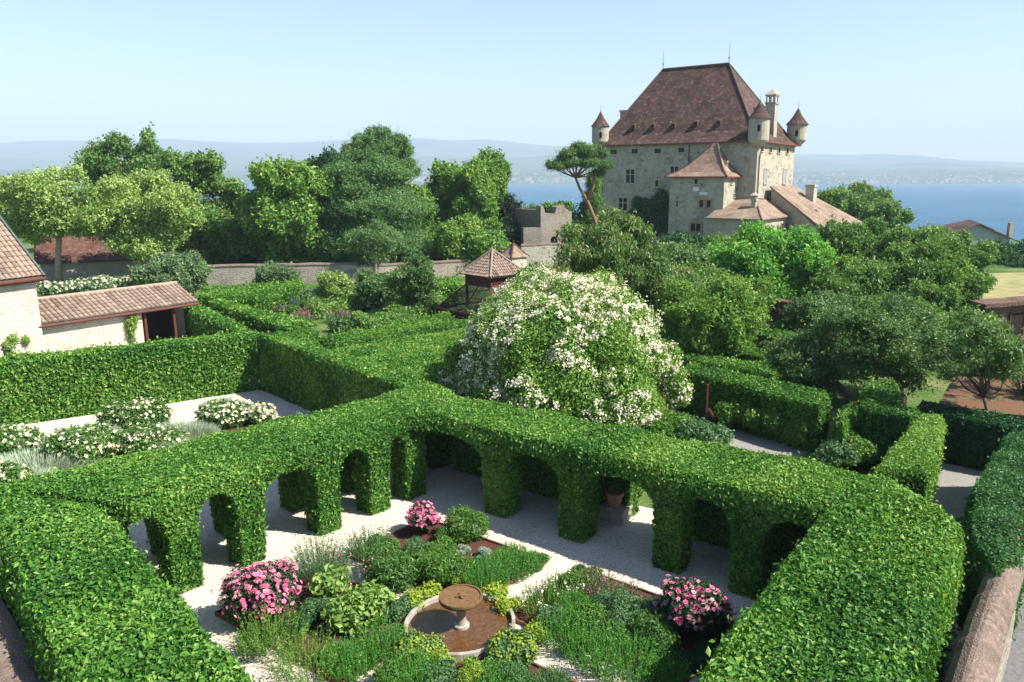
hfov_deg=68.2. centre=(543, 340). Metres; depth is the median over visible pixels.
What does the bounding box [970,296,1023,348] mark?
stone wall
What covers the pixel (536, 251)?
stone wall
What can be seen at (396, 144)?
scots pine
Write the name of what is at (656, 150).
window
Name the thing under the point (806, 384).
plot plant
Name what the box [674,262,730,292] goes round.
shrub tree
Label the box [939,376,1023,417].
soil bed
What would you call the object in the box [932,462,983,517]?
gravel path
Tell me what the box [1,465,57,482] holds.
silver grass
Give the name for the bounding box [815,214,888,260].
broadleaf tree
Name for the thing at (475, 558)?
plant
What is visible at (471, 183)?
broadleaf tree
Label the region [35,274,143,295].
flowering hedge
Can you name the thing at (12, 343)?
climbing plant
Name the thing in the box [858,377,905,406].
hedge
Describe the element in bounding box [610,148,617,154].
window
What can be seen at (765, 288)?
shrub tree
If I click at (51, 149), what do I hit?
hills
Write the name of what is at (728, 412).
fig shrub
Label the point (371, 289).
fruit tree
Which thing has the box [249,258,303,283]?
willow shrub
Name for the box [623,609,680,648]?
sage bush
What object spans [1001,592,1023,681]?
alley
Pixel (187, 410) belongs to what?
gravel terrace
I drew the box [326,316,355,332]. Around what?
potager plant
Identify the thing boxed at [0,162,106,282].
garden tree
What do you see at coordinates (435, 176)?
broadleaf tree
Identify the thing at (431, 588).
lady mantle
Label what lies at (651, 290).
cherry tree
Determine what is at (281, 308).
flowering plant
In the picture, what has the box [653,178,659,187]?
window
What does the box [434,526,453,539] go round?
plant
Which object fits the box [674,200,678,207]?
window
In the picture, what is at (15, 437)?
white rose bush
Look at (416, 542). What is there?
plant
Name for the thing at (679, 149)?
window
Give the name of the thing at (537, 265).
cherry tree
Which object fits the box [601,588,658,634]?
sage bush
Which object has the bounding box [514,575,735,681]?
herb bed
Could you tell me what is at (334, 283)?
fruit tree
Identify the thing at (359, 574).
dusty spires
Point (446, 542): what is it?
plant
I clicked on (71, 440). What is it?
white rose bush
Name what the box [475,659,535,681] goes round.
upright herb
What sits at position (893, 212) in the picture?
broadleaf tree
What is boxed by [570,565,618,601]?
dusty spires
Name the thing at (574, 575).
plant
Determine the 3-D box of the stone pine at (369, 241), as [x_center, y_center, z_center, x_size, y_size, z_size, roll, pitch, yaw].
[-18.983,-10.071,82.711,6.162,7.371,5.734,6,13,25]
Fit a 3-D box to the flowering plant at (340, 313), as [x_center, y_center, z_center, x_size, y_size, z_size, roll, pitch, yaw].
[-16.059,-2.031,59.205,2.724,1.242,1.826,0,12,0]
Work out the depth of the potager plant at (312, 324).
55.71 m
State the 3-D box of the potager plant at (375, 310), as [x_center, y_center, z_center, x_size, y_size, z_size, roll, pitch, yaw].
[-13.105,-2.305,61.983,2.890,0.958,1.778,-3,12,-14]
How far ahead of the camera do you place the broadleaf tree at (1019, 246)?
111.36 m
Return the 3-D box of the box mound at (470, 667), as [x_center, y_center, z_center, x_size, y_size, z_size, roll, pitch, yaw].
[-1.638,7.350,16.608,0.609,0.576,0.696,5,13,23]
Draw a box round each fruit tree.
[312,270,354,296]
[353,267,398,310]
[651,271,771,358]
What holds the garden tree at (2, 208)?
on the ground at (836, 399)
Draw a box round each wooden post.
[705,384,708,422]
[708,408,717,424]
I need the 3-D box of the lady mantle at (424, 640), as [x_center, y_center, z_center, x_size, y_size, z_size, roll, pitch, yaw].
[-2.940,7.224,17.709,1.248,0.748,1.326,12,17,44]
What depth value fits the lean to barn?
116.65 m
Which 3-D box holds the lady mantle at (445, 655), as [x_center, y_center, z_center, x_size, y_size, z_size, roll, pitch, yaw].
[-2.308,7.309,17.329,0.780,0.506,0.989,0,12,0]
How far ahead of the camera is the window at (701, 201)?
112.32 m
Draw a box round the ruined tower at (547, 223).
[510,205,571,242]
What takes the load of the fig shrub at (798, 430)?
on the grey path at (746, 440)
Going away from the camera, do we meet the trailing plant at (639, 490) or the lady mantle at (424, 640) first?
the lady mantle at (424, 640)
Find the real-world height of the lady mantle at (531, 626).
0.462 m
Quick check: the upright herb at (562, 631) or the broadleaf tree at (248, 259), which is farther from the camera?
the broadleaf tree at (248, 259)
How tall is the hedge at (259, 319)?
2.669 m
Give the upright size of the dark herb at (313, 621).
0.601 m
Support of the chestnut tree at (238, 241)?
on the ground at (836, 399)
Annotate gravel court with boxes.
[138,464,962,681]
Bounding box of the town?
[5,171,1023,183]
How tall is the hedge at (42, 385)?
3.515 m
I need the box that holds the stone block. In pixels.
[599,500,632,525]
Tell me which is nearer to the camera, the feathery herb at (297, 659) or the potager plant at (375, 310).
the feathery herb at (297, 659)
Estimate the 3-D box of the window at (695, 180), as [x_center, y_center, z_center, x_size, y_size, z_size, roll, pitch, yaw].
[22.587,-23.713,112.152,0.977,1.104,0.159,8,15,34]
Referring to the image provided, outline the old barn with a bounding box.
[34,229,171,280]
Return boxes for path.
[670,407,807,456]
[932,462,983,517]
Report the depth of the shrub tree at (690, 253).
54.72 m
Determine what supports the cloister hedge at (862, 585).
on the ground at (836, 399)
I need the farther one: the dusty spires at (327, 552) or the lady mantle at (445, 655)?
the dusty spires at (327, 552)
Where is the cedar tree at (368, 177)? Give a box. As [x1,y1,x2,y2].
[303,127,440,263]
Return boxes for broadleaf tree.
[69,128,168,195]
[152,146,248,230]
[174,200,248,264]
[228,252,270,263]
[304,143,344,171]
[404,182,438,235]
[423,157,464,221]
[426,203,446,235]
[426,236,442,260]
[427,212,510,263]
[438,154,503,226]
[476,146,512,215]
[519,202,537,208]
[540,196,576,212]
[571,201,593,241]
[808,259,898,302]
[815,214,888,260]
[817,186,848,210]
[827,180,896,217]
[830,229,995,311]
[855,197,915,230]
[855,277,997,349]
[866,222,952,256]
[919,224,960,239]
[956,228,1003,292]
[991,246,1023,267]
[992,237,1023,255]
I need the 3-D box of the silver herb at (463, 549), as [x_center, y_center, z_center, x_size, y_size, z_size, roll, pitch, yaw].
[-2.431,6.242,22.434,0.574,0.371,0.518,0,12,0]
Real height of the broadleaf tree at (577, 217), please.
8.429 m
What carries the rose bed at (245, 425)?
on the gravel terrace
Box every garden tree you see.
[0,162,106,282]
[0,175,31,238]
[65,166,206,264]
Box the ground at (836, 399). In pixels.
[18,235,1023,529]
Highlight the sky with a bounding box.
[0,0,1023,161]
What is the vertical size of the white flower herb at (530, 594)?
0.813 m
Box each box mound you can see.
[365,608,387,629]
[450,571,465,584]
[454,656,482,681]
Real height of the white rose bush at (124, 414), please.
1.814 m
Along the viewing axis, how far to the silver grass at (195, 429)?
32.79 m
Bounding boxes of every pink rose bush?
[217,558,301,622]
[404,499,441,532]
[652,574,737,637]
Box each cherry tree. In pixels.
[510,258,573,293]
[548,203,673,291]
[628,259,706,324]
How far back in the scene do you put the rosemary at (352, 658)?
17.04 m
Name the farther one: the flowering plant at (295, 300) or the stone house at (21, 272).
the flowering plant at (295, 300)
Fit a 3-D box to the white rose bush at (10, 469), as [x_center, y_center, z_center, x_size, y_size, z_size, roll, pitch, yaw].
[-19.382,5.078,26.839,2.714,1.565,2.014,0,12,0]
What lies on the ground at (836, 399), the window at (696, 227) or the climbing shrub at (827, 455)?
the climbing shrub at (827, 455)
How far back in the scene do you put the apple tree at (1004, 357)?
29.23 m
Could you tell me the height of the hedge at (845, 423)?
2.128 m
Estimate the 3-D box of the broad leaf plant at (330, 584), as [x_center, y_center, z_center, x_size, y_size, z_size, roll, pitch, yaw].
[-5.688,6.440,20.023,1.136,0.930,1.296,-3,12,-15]
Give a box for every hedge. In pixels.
[0,329,259,425]
[0,381,969,681]
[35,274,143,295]
[170,329,259,364]
[183,304,249,336]
[196,278,305,313]
[208,294,311,333]
[255,324,322,343]
[256,330,455,468]
[300,291,370,319]
[318,317,473,349]
[332,326,470,383]
[356,306,418,328]
[376,273,462,308]
[382,291,449,316]
[385,311,454,325]
[676,361,832,453]
[677,350,786,381]
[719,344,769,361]
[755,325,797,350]
[831,401,857,469]
[854,398,921,468]
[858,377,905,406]
[869,411,949,502]
[917,399,1023,471]
[954,429,1023,644]
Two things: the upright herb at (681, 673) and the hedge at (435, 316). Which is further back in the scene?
the hedge at (435, 316)
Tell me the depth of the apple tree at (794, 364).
37.64 m
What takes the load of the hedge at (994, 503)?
on the ground at (836, 399)
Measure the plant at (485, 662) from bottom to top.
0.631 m
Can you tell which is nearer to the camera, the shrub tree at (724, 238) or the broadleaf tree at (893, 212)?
the shrub tree at (724, 238)
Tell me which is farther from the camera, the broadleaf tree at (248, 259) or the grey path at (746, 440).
the broadleaf tree at (248, 259)
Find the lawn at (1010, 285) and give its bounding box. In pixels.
[980,272,1023,299]
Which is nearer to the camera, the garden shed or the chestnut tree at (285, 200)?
the garden shed
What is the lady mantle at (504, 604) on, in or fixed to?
on the herb bed at (689, 641)
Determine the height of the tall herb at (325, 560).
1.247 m
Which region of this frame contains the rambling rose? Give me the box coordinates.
[438,262,694,429]
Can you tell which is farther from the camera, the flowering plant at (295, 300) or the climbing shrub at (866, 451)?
the flowering plant at (295, 300)
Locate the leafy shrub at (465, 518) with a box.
[441,504,491,542]
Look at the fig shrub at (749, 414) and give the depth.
32.77 m
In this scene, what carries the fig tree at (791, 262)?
on the ground at (836, 399)
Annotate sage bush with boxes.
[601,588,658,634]
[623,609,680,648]
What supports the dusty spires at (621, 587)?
on the herb bed at (689, 641)
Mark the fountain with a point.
(466, 620)
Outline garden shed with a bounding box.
[37,281,199,352]
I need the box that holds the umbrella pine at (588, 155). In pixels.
[543,139,615,227]
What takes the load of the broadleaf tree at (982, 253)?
on the lawn at (1010, 285)
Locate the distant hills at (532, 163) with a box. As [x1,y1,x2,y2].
[0,154,1023,171]
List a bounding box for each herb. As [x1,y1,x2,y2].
[230,622,274,658]
[233,593,312,658]
[260,623,344,681]
[282,608,320,636]
[285,531,354,581]
[341,522,393,562]
[359,540,436,592]
[380,645,455,681]
[384,595,414,619]
[414,544,475,587]
[454,544,471,555]
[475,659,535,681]
[477,546,491,557]
[497,541,525,554]
[519,576,570,616]
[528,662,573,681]
[532,601,601,654]
[540,567,587,601]
[552,588,593,614]
[559,617,637,678]
[586,625,675,681]
[636,649,691,681]
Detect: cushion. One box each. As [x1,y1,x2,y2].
[567,563,603,581]
[647,594,669,609]
[688,640,715,675]
[715,622,732,639]
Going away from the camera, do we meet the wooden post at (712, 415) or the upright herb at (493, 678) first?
the upright herb at (493, 678)
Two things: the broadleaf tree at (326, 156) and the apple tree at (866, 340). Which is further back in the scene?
the broadleaf tree at (326, 156)
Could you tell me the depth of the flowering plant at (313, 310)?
61.19 m
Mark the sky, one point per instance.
(931, 78)
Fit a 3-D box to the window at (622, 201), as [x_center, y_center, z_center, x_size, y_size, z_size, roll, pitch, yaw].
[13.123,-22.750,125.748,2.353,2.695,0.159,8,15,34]
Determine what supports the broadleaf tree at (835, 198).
on the ground at (836, 399)
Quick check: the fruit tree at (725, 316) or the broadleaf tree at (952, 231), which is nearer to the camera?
the fruit tree at (725, 316)
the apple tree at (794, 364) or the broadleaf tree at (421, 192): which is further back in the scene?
the broadleaf tree at (421, 192)
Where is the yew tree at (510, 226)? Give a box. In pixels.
[496,192,522,246]
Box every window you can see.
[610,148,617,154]
[616,196,628,212]
[624,168,635,184]
[630,148,638,154]
[653,147,661,153]
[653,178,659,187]
[669,165,679,173]
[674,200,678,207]
[677,146,685,152]
[688,221,702,233]
[693,178,698,184]
[696,198,704,208]
[705,198,712,208]
[763,168,767,184]
[782,168,786,183]
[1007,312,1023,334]
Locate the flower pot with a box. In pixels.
[605,489,623,507]
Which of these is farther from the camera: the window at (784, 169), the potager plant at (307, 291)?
the window at (784, 169)
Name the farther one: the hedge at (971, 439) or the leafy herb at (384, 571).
the hedge at (971, 439)
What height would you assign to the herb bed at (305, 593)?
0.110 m
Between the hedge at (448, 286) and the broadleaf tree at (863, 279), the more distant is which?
the hedge at (448, 286)
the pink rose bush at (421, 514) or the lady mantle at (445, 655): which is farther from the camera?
the pink rose bush at (421, 514)
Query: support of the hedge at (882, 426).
on the ground at (836, 399)
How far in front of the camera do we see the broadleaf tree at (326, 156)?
107.23 m
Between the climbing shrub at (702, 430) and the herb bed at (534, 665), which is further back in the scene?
the climbing shrub at (702, 430)
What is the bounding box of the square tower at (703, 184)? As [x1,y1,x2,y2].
[664,142,741,237]
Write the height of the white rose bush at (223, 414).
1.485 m
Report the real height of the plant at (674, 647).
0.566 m
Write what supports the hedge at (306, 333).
on the ground at (836, 399)
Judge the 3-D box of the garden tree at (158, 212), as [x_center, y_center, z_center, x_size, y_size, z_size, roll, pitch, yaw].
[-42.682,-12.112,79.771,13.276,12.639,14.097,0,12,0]
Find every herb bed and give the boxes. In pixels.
[215,567,408,681]
[345,522,547,590]
[412,656,577,681]
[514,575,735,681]
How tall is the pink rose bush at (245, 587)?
1.530 m
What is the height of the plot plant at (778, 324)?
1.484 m
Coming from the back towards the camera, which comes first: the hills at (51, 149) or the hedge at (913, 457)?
the hills at (51, 149)
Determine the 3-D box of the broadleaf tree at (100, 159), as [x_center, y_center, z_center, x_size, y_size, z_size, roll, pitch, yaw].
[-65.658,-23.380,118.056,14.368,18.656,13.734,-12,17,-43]
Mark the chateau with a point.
(671, 120)
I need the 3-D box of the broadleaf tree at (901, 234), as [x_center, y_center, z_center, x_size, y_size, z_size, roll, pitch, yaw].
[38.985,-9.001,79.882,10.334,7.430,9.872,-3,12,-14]
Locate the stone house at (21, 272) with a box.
[0,215,46,356]
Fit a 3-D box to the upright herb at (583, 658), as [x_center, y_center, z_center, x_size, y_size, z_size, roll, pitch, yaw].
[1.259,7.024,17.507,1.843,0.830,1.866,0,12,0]
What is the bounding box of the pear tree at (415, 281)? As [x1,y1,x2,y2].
[380,251,438,312]
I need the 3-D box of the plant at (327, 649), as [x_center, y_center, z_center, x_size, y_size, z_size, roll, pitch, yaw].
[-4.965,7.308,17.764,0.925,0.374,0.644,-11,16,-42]
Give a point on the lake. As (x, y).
(998, 207)
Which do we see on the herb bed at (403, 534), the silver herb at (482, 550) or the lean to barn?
the silver herb at (482, 550)
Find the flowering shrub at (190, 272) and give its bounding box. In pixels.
[127,248,216,296]
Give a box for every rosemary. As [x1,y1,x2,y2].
[319,632,382,681]
[356,615,419,663]
[460,553,511,588]
[484,543,540,581]
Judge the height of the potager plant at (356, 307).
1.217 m
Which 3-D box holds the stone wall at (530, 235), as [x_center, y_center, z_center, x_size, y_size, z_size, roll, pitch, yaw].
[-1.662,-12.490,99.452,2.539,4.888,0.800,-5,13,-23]
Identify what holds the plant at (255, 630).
in the herb bed at (305, 593)
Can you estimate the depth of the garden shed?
48.72 m
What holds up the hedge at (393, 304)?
on the ground at (836, 399)
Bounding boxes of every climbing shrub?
[641,408,662,428]
[645,410,696,440]
[674,416,734,445]
[810,435,860,468]
[832,430,881,468]
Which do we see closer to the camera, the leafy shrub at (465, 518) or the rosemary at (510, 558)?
the rosemary at (510, 558)
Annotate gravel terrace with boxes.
[20,390,391,549]
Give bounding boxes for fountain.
[404,584,514,660]
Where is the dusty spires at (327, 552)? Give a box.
[306,546,348,575]
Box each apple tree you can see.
[757,324,859,403]
[788,285,956,406]
[913,309,1023,409]
[974,314,1023,394]
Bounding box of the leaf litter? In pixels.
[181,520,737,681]
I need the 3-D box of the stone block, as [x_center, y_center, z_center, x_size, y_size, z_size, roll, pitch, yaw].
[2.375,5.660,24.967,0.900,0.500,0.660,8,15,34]
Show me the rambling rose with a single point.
(594, 348)
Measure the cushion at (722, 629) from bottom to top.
0.437 m
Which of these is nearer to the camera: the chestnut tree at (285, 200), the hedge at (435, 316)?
the hedge at (435, 316)
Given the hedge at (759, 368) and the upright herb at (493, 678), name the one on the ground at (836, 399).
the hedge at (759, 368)
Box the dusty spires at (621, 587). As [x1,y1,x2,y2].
[604,577,641,599]
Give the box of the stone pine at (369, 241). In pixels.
[339,216,402,273]
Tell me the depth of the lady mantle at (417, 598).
19.62 m
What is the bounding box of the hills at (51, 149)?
[0,138,1023,167]
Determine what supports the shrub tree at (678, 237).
on the ground at (836, 399)
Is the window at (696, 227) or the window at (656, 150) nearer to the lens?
the window at (696, 227)
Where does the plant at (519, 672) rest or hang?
in the herb bed at (534, 665)
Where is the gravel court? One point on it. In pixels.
(625, 548)
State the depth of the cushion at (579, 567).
21.17 m
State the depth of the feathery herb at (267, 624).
17.96 m
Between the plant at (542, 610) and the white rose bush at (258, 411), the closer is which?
the plant at (542, 610)
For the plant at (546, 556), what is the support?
in the herb bed at (403, 534)
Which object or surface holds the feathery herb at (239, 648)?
on the herb bed at (305, 593)
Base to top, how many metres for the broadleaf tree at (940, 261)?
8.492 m
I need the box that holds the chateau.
[591,48,808,245]
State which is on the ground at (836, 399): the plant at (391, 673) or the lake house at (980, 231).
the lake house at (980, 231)
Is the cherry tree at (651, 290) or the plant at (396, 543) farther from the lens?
the cherry tree at (651, 290)
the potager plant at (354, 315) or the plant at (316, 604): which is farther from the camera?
the potager plant at (354, 315)
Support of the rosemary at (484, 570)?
on the herb bed at (403, 534)
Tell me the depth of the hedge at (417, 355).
39.16 m
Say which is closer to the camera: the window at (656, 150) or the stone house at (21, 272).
the stone house at (21, 272)
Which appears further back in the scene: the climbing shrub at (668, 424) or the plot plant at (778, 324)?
the plot plant at (778, 324)
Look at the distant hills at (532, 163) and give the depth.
6327.96 m
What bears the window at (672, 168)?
in the chateau
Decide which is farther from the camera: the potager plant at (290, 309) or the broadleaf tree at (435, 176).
the broadleaf tree at (435, 176)
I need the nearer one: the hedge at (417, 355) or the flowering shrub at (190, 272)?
the hedge at (417, 355)
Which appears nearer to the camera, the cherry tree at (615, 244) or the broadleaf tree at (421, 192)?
the cherry tree at (615, 244)
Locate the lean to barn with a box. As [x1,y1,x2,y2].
[770,184,861,242]
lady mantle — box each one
[391,628,446,671]
[402,586,426,614]
[418,580,441,599]
[426,647,457,664]
[480,581,510,600]
[484,623,540,666]
[492,594,521,615]
[524,616,551,642]
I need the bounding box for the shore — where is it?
[0,168,1023,183]
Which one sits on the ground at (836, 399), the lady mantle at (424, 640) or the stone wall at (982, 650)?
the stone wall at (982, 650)
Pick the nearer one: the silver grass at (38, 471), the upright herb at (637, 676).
the upright herb at (637, 676)
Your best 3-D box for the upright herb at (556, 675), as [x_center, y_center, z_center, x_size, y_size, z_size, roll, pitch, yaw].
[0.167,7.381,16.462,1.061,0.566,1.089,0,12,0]
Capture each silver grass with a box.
[0,447,104,470]
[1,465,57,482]
[35,436,101,452]
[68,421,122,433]
[139,436,190,452]
[156,419,221,439]
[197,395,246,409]
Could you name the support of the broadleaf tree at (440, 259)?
on the ground at (836, 399)
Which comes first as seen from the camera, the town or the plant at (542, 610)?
the plant at (542, 610)
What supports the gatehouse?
on the ground at (836, 399)
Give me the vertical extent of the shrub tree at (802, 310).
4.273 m
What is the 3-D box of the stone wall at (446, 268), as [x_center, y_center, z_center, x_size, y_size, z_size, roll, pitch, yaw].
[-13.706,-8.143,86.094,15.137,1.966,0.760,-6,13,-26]
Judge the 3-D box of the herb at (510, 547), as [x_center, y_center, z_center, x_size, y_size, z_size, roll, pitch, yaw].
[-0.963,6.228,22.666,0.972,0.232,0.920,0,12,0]
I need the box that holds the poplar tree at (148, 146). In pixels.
[134,121,169,181]
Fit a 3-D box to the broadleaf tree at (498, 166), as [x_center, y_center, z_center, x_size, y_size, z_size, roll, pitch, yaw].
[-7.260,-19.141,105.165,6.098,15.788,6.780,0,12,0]
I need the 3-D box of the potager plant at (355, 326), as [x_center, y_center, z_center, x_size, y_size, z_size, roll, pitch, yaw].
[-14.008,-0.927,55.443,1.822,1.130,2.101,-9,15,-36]
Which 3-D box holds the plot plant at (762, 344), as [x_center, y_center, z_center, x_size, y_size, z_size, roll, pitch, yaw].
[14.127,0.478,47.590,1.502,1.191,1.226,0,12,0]
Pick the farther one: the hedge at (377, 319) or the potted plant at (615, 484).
the hedge at (377, 319)
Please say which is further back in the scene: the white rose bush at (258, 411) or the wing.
the wing
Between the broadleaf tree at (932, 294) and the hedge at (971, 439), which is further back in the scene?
the broadleaf tree at (932, 294)
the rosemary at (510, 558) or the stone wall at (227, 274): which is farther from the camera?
the stone wall at (227, 274)
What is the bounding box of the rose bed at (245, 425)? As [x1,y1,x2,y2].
[220,423,277,431]
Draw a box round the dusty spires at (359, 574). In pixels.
[339,553,373,595]
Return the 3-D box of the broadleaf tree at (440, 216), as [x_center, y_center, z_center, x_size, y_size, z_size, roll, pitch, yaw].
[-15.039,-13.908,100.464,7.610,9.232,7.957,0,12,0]
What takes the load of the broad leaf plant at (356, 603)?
on the herb bed at (305, 593)
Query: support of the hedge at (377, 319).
on the ground at (836, 399)
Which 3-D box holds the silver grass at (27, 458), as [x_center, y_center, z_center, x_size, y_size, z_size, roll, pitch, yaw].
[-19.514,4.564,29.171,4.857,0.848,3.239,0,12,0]
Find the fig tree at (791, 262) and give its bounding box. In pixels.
[702,218,842,300]
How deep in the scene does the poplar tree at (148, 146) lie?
117.03 m
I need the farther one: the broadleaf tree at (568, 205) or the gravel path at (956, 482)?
the broadleaf tree at (568, 205)
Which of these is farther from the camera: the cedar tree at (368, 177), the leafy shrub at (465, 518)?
the cedar tree at (368, 177)
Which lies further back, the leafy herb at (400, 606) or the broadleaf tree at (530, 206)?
the broadleaf tree at (530, 206)
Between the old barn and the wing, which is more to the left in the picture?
the old barn
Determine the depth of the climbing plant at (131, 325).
49.23 m
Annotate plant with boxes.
[1,333,32,355]
[123,314,140,344]
[243,623,268,639]
[271,303,286,313]
[284,292,302,307]
[285,304,298,314]
[289,307,315,321]
[296,316,316,328]
[299,303,330,315]
[299,596,338,621]
[302,286,319,298]
[307,563,350,597]
[313,641,346,662]
[320,579,396,637]
[322,308,351,322]
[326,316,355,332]
[342,322,359,330]
[348,302,361,310]
[349,310,368,322]
[366,533,401,556]
[367,307,384,313]
[372,657,412,681]
[402,536,433,555]
[419,657,462,681]
[431,535,457,552]
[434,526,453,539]
[456,654,500,681]
[461,304,480,318]
[466,554,488,570]
[493,660,529,681]
[522,550,551,572]
[534,603,567,633]
[557,571,594,595]
[562,635,589,655]
[568,601,606,632]
[585,610,626,643]
[591,587,619,608]
[603,475,622,493]
[634,488,642,498]
[657,643,700,674]
[758,340,776,348]
[766,320,795,330]
[785,378,819,387]
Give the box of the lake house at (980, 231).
[919,219,1014,245]
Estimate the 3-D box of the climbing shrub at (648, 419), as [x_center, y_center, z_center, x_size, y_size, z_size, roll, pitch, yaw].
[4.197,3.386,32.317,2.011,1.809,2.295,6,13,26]
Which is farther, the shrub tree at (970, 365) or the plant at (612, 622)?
the shrub tree at (970, 365)
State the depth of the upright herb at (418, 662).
16.63 m
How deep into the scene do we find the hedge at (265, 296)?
63.94 m
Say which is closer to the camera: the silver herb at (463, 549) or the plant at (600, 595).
the plant at (600, 595)
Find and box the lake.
[11,184,1023,240]
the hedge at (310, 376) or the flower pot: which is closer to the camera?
the flower pot
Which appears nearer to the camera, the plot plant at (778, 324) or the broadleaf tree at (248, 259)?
the plot plant at (778, 324)
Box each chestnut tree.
[215,204,271,263]
[235,153,343,262]
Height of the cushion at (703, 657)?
0.513 m
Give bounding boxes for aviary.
[435,247,521,319]
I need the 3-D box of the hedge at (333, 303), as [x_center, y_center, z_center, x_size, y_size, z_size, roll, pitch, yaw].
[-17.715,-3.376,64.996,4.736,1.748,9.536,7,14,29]
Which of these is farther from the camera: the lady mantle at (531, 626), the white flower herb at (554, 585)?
the white flower herb at (554, 585)
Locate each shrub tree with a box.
[653,240,710,271]
[656,228,704,248]
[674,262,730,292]
[697,231,738,250]
[734,274,780,313]
[779,286,870,338]
[963,347,989,376]
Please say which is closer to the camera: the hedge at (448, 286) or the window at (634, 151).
the hedge at (448, 286)
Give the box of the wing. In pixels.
[703,192,807,237]
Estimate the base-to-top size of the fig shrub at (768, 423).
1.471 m
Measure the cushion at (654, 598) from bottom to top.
0.509 m
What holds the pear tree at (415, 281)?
on the ground at (836, 399)
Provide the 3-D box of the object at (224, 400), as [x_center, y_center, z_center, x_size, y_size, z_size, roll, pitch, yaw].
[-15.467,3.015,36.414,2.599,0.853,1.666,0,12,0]
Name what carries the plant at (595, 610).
in the herb bed at (689, 641)
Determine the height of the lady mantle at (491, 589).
0.545 m
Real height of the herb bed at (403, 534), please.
0.110 m
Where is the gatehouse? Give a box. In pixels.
[500,240,529,268]
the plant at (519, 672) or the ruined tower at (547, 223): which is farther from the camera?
the ruined tower at (547, 223)
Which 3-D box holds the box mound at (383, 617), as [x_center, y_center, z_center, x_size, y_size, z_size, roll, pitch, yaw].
[-4.155,6.925,18.794,0.576,0.495,0.670,0,12,0]
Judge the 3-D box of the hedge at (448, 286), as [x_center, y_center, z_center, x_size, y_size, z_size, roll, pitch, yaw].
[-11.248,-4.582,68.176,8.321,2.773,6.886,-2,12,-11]
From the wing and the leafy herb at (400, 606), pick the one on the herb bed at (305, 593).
the leafy herb at (400, 606)
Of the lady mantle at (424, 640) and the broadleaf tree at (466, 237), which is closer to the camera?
the lady mantle at (424, 640)
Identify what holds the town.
on the shore
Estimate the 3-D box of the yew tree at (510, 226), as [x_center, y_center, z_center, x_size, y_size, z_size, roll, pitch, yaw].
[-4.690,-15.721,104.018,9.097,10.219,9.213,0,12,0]
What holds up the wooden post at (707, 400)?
on the grey path at (746, 440)
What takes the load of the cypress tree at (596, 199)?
on the ground at (836, 399)
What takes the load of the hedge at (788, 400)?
on the ground at (836, 399)
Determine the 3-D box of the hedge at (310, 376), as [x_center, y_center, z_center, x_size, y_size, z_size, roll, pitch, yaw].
[-9.351,2.156,35.002,1.630,3.329,16.445,-11,16,-42]
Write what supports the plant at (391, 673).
in the herb bed at (534, 665)
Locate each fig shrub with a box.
[714,397,745,427]
[736,400,765,432]
[759,406,786,435]
[782,415,815,444]
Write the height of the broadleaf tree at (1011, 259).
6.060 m
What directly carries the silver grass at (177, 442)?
on the rose bed
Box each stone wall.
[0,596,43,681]
[207,262,357,285]
[358,259,475,276]
[520,243,585,265]
[521,227,540,243]
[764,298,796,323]
[944,462,1023,681]
[970,296,1023,348]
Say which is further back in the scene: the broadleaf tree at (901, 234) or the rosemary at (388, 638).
the broadleaf tree at (901, 234)
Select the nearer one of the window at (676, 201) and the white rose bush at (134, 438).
the white rose bush at (134, 438)
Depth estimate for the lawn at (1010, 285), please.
79.52 m
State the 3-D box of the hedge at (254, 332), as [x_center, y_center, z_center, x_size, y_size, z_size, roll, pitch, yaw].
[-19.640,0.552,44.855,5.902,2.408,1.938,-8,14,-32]
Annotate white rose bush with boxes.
[0,423,49,458]
[0,460,36,484]
[33,423,122,464]
[89,395,177,428]
[115,421,189,457]
[193,398,246,429]
[239,399,277,424]
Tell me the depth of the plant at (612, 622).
18.25 m
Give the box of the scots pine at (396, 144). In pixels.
[338,122,421,183]
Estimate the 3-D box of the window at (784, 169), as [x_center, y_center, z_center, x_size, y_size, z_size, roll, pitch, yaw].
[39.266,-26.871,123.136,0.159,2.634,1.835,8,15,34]
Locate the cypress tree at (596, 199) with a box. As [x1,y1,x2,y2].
[577,168,608,236]
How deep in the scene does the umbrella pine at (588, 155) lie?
100.84 m
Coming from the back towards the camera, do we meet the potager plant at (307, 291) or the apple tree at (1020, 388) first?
the potager plant at (307, 291)
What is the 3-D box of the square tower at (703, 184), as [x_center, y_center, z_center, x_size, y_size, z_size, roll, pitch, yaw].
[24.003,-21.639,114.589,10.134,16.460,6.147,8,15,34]
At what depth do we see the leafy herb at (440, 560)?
20.73 m
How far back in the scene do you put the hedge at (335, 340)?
44.71 m
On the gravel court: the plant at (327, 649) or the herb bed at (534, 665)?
the herb bed at (534, 665)

